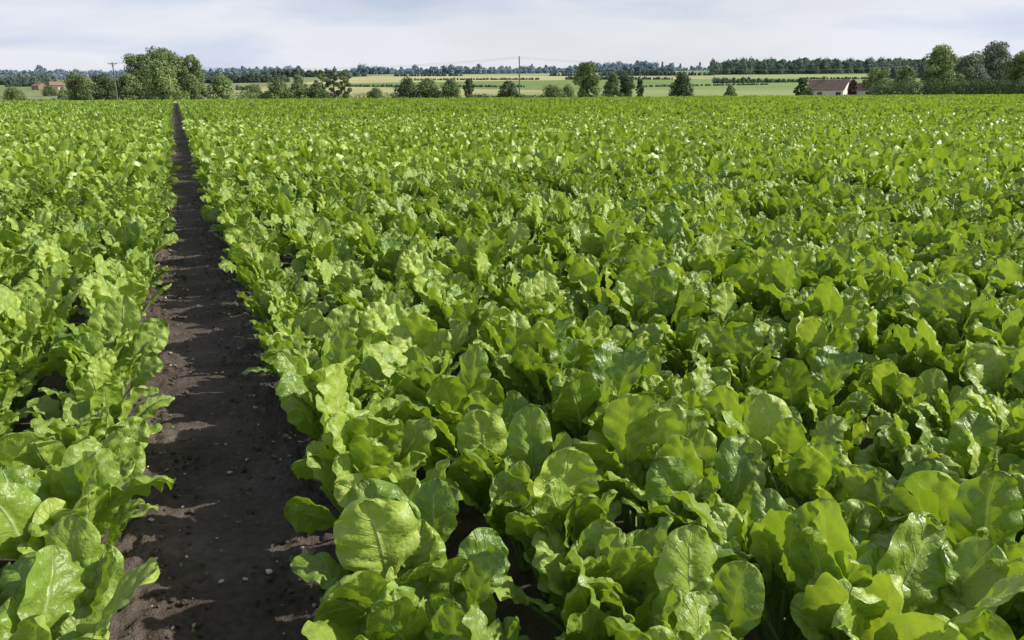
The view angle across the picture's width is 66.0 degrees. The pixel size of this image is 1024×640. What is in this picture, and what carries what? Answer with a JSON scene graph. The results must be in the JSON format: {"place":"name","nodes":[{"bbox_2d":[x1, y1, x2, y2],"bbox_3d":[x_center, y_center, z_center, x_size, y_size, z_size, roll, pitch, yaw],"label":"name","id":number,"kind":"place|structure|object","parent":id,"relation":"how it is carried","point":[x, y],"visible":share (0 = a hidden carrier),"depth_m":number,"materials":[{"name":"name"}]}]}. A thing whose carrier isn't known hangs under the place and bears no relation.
{"place":"outdoors","nodes":[
{"label":"outdoors","id":0,"kind":"place"},
{"bbox_2d":[31,83,45,89],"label":"walls","id":1,"kind":"structure","parent":0,"point":[40,86],"depth_m":629.20,"materials":[{"name":"brick"}]},
{"bbox_2d":[51,85,63,89],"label":"walls","id":2,"kind":"structure","parent":0,"point":[57,86],"depth_m":610.34,"materials":[{"name":"brick"}]},
{"bbox_2d":[49,82,63,84],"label":"roof","id":3,"kind":"structure","parent":2,"relation":"on","point":[56,83],"depth_m":610.52,"materials":[{"name":"ceramic"}]},
{"bbox_2d":[101,103,360,639],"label":"soil track","id":4,"kind":"structure","parent":0,"point":[230,556],"depth_m":3.72,"materials":[{"name":"brown soil"}]},
{"bbox_2d":[133,201,319,634],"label":"pebbles","id":5,"kind":"object","parent":4,"relation":"on","point":[222,580],"visible":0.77,"depth_m":3.44,"materials":[{"name":"grey stone"}]},
{"bbox_2d":[102,193,351,639],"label":"soil clods","id":6,"kind":"object","parent":4,"relation":"on","point":[182,602],"visible":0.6,"depth_m":3.78,"materials":[{"name":"brown soil"}]},
{"bbox_2d":[142,280,318,632],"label":"weed seedlings","id":7,"kind":"object","parent":4,"relation":"on","point":[290,557],"visible":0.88,"depth_m":3.92,"materials":[{"name":"green plant"}]},
{"bbox_2d":[0,71,1016,639],"bbox_3d":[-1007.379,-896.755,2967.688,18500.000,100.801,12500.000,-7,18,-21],"label":"ground","id":8,"kind":"structure","parent":0,"point":[534,625],"depth_m":359.84,"materials":[{"name":"green plant"}]},
{"bbox_2d":[1,85,28,100],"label":"bush","id":9,"kind":"object","parent":8,"relation":"on","point":[12,92],"visible":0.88,"depth_m":334.62,"materials":[{"name":"green plant"}]},
{"bbox_2d":[2,98,69,100],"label":"hedge","id":10,"kind":"object","parent":8,"relation":"on","point":[38,99],"visible":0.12,"depth_m":285.72,"materials":[{"name":"green plant"}]},
{"bbox_2d":[40,85,57,95],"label":"bush","id":11,"kind":"object","parent":8,"relation":"on","point":[48,90],"visible":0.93,"depth_m":458.92,"materials":[{"name":"green plant"}]},
{"bbox_2d":[57,88,68,99],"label":"bush","id":12,"kind":"object","parent":8,"relation":"on","point":[61,94],"visible":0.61,"depth_m":286.89,"materials":[{"name":"green plant"}]},
{"bbox_2d":[63,70,96,100],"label":"deciduous tree","id":13,"kind":"object","parent":8,"relation":"on","point":[79,86],"visible":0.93,"depth_m":218.81,"materials":[{"name":"green plant"}]},
{"bbox_2d":[89,73,120,99],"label":"deciduous tree","id":14,"kind":"object","parent":8,"relation":"on","point":[102,87],"visible":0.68,"depth_m":223.77,"materials":[{"name":"green plant"}]},
{"bbox_2d":[108,62,117,98],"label":"utility pole","id":15,"kind":"object","parent":8,"relation":"on","point":[112,63],"visible":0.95,"depth_m":190.97,"materials":[{"name":"brown wood"}]},
{"bbox_2d":[110,73,144,99],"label":"deciduous tree","id":16,"kind":"object","parent":8,"relation":"on","point":[128,81],"visible":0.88,"depth_m":199.66,"materials":[{"name":"green plant"}]},
{"bbox_2d":[121,53,151,99],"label":"deciduous tree","id":17,"kind":"object","parent":8,"relation":"on","point":[141,69],"visible":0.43,"depth_m":202.55,"materials":[{"name":"green plant"}]},
{"bbox_2d":[134,45,184,100],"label":"deciduous tree","id":18,"kind":"object","parent":8,"relation":"on","point":[167,57],"visible":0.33,"depth_m":212.66,"materials":[{"name":"green plant"}]},
{"bbox_2d":[140,57,190,100],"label":"deciduous tree","id":19,"kind":"object","parent":8,"relation":"on","point":[160,78],"visible":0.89,"depth_m":193.88,"materials":[{"name":"green plant"}]},
{"bbox_2d":[173,54,208,97],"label":"deciduous tree","id":20,"kind":"object","parent":8,"relation":"on","point":[193,69],"visible":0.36,"depth_m":218.40,"materials":[{"name":"green plant"}]},
{"bbox_2d":[175,74,206,99],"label":"bush","id":21,"kind":"object","parent":8,"relation":"on","point":[190,84],"visible":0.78,"depth_m":201.91,"materials":[{"name":"green plant"}]},
{"bbox_2d":[205,72,236,99],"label":"deciduous tree","id":22,"kind":"object","parent":8,"relation":"on","point":[220,84],"visible":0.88,"depth_m":204.89,"materials":[{"name":"green plant"}]},
{"bbox_2d":[242,84,261,97],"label":"bush","id":23,"kind":"object","parent":8,"relation":"on","point":[254,88],"visible":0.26,"depth_m":249.99,"materials":[{"name":"green plant"}]},
{"bbox_2d":[262,79,295,98],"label":"bush","id":24,"kind":"object","parent":8,"relation":"on","point":[277,89],"visible":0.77,"depth_m":245.82,"materials":[{"name":"green plant"}]},
{"bbox_2d":[287,79,308,98],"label":"bush","id":25,"kind":"object","parent":8,"relation":"on","point":[299,91],"visible":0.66,"depth_m":249.75,"materials":[{"name":"green plant"}]},
{"bbox_2d":[293,74,309,90],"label":"deciduous tree","id":26,"kind":"object","parent":8,"relation":"on","point":[296,77],"visible":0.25,"depth_m":262.25,"materials":[{"name":"green plant"}]},
{"bbox_2d":[307,82,330,98],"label":"bush","id":27,"kind":"object","parent":8,"relation":"on","point":[316,91],"visible":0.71,"depth_m":252.04,"materials":[{"name":"green plant"}]},
{"bbox_2d":[314,70,331,97],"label":"poplar tree","id":28,"kind":"object","parent":8,"relation":"on","point":[321,76],"visible":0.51,"depth_m":286.19,"materials":[{"name":"green plant"}]},
{"bbox_2d":[324,68,341,97],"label":"poplar tree","id":29,"kind":"object","parent":8,"relation":"on","point":[334,75],"visible":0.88,"depth_m":289.17,"materials":[{"name":"green plant"}]},
{"bbox_2d":[338,69,351,97],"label":"poplar tree","id":30,"kind":"object","parent":8,"relation":"on","point":[341,74],"visible":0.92,"depth_m":286.75,"materials":[{"name":"green plant"}]},
{"bbox_2d":[233,89,460,98],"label":"hedge","id":31,"kind":"object","parent":8,"relation":"on","point":[250,95],"visible":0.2,"depth_m":244.44,"materials":[{"name":"green plant"}]},
{"bbox_2d":[365,87,388,97],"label":"bush","id":32,"kind":"object","parent":8,"relation":"on","point":[375,92],"visible":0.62,"depth_m":286.54,"materials":[{"name":"green plant"}]},
{"bbox_2d":[392,76,422,97],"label":"bush","id":33,"kind":"object","parent":8,"relation":"on","point":[406,88],"visible":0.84,"depth_m":228.99,"materials":[{"name":"green plant"}]},
{"bbox_2d":[414,78,438,97],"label":"bush","id":34,"kind":"object","parent":8,"relation":"on","point":[427,87],"visible":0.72,"depth_m":231.31,"materials":[{"name":"green plant"}]},
{"bbox_2d":[433,78,461,97],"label":"bush","id":35,"kind":"object","parent":8,"relation":"on","point":[449,88],"visible":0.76,"depth_m":228.64,"materials":[{"name":"green plant"}]},
{"bbox_2d":[462,78,474,97],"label":"deciduous tree","id":36,"kind":"object","parent":8,"relation":"on","point":[468,82],"visible":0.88,"depth_m":334.87,"materials":[{"name":"green plant"}]},
{"bbox_2d":[0,56,1018,91],"bbox_3d":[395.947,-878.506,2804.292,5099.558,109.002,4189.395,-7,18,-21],"label":"distant woodland","id":37,"kind":"object","parent":8,"relation":"on","point":[40,74],"visible":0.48,"depth_m":1006.91,"materials":[{"name":"green plant"}]},
{"bbox_2d":[495,80,524,97],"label":"bush","id":38,"kind":"object","parent":8,"relation":"on","point":[507,89],"visible":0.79,"depth_m":171.63,"materials":[{"name":"green plant"}]},
{"bbox_2d":[0,94,1023,639],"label":"sugar beet crop","id":39,"kind":"object","parent":8,"relation":"on","point":[492,246],"visible":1,"depth_m":4.27,"materials":[{"name":"green plant"}]},
{"bbox_2d":[519,56,519,93],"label":"utility pole","id":40,"kind":"object","parent":8,"relation":"on","point":[519,74],"visible":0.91,"depth_m":177.53,"materials":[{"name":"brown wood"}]},
{"bbox_2d":[108,56,902,69],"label":"overhead wires","id":41,"kind":"object","parent":40,"relation":"attached to","point":[468,62],"visible":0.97,"depth_m":185.61,"materials":[{"name":"grey metal"}]},
{"bbox_2d":[465,93,611,97],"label":"hedge","id":42,"kind":"object","parent":8,"relation":"on","point":[482,96],"visible":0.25,"depth_m":309.32,"materials":[{"name":"green plant"}]},
{"bbox_2d":[536,83,563,97],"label":"bush","id":43,"kind":"object","parent":8,"relation":"on","point":[550,90],"visible":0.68,"depth_m":250.34,"materials":[{"name":"green plant"}]},
{"bbox_2d":[561,84,577,97],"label":"bush","id":44,"kind":"object","parent":8,"relation":"on","point":[569,91],"visible":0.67,"depth_m":254.20,"materials":[{"name":"green plant"}]},
{"bbox_2d":[572,61,601,97],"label":"deciduous tree","id":45,"kind":"object","parent":8,"relation":"on","point":[586,78],"visible":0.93,"depth_m":189.96,"materials":[{"name":"green plant"}]},
{"bbox_2d":[602,73,623,96],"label":"deciduous tree","id":46,"kind":"object","parent":8,"relation":"on","point":[612,85],"visible":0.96,"depth_m":315.27,"materials":[{"name":"green plant"}]},
{"bbox_2d":[616,73,635,96],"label":"deciduous tree","id":47,"kind":"object","parent":8,"relation":"on","point":[626,82],"visible":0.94,"depth_m":318.88,"materials":[{"name":"green plant"}]},
{"bbox_2d":[635,78,643,95],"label":"deciduous tree","id":48,"kind":"object","parent":8,"relation":"on","point":[640,91],"visible":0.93,"depth_m":325.78,"materials":[{"name":"green plant"}]},
{"bbox_2d":[668,71,694,96],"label":"deciduous tree","id":49,"kind":"object","parent":8,"relation":"on","point":[682,85],"visible":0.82,"depth_m":200.26,"materials":[{"name":"green plant"}]},
{"bbox_2d":[723,85,737,95],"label":"bush","id":50,"kind":"object","parent":8,"relation":"on","point":[730,90],"visible":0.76,"depth_m":215.37,"materials":[{"name":"green plant"}]},
{"bbox_2d":[793,77,807,95],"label":"deciduous tree","id":51,"kind":"object","parent":8,"relation":"on","point":[800,86],"visible":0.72,"depth_m":310.94,"materials":[{"name":"green plant"}]},
{"bbox_2d":[803,87,814,94],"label":"bush","id":52,"kind":"object","parent":8,"relation":"on","point":[808,91],"visible":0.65,"depth_m":226.03,"materials":[{"name":"green plant"}]},
{"bbox_2d":[806,76,850,94],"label":"cottage","id":53,"kind":"structure","parent":8,"relation":"on","point":[824,86],"depth_m":233.75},
{"bbox_2d":[848,79,857,94],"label":"copper beech tree","id":54,"kind":"object","parent":8,"relation":"on","point":[852,88],"visible":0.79,"depth_m":233.26,"materials":[{"name":"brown plant"}]},
{"bbox_2d":[856,80,871,94],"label":"cottage","id":55,"kind":"structure","parent":8,"relation":"on","point":[861,90],"depth_m":239.33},
{"bbox_2d":[862,67,892,94],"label":"deciduous tree","id":56,"kind":"object","parent":8,"relation":"on","point":[877,75],"visible":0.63,"depth_m":237.97,"materials":[{"name":"green plant"}]},
{"bbox_2d":[893,66,919,94],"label":"deciduous tree","id":57,"kind":"object","parent":8,"relation":"on","point":[907,74],"visible":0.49,"depth_m":239.76,"materials":[{"name":"green plant"}]},
{"bbox_2d":[919,44,966,94],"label":"deciduous tree","id":58,"kind":"object","parent":8,"relation":"on","point":[940,57],"visible":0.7,"depth_m":204.14,"materials":[{"name":"green plant"}]},
{"bbox_2d":[866,78,1023,94],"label":"hedge","id":59,"kind":"object","parent":8,"relation":"on","point":[908,90],"visible":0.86,"depth_m":199.21,"materials":[{"name":"green plant"}]},
{"bbox_2d":[951,50,991,94],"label":"willow tree","id":60,"kind":"object","parent":8,"relation":"on","point":[969,63],"visible":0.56,"depth_m":209.68,"materials":[{"name":"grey plant"}]},
{"bbox_2d":[974,40,1018,93],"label":"willow tree","id":61,"kind":"object","parent":8,"relation":"on","point":[996,58],"visible":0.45,"depth_m":214.51,"materials":[{"name":"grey plant"}]},
{"bbox_2d":[999,50,1023,93],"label":"deciduous tree","id":62,"kind":"object","parent":8,"relation":"on","point":[1012,70],"visible":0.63,"depth_m":205.33,"materials":[{"name":"green plant"}]},
{"bbox_2d":[0,0,1023,71],"label":"sky","id":63,"kind":"structure","parent":0,"point":[83,35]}
]}

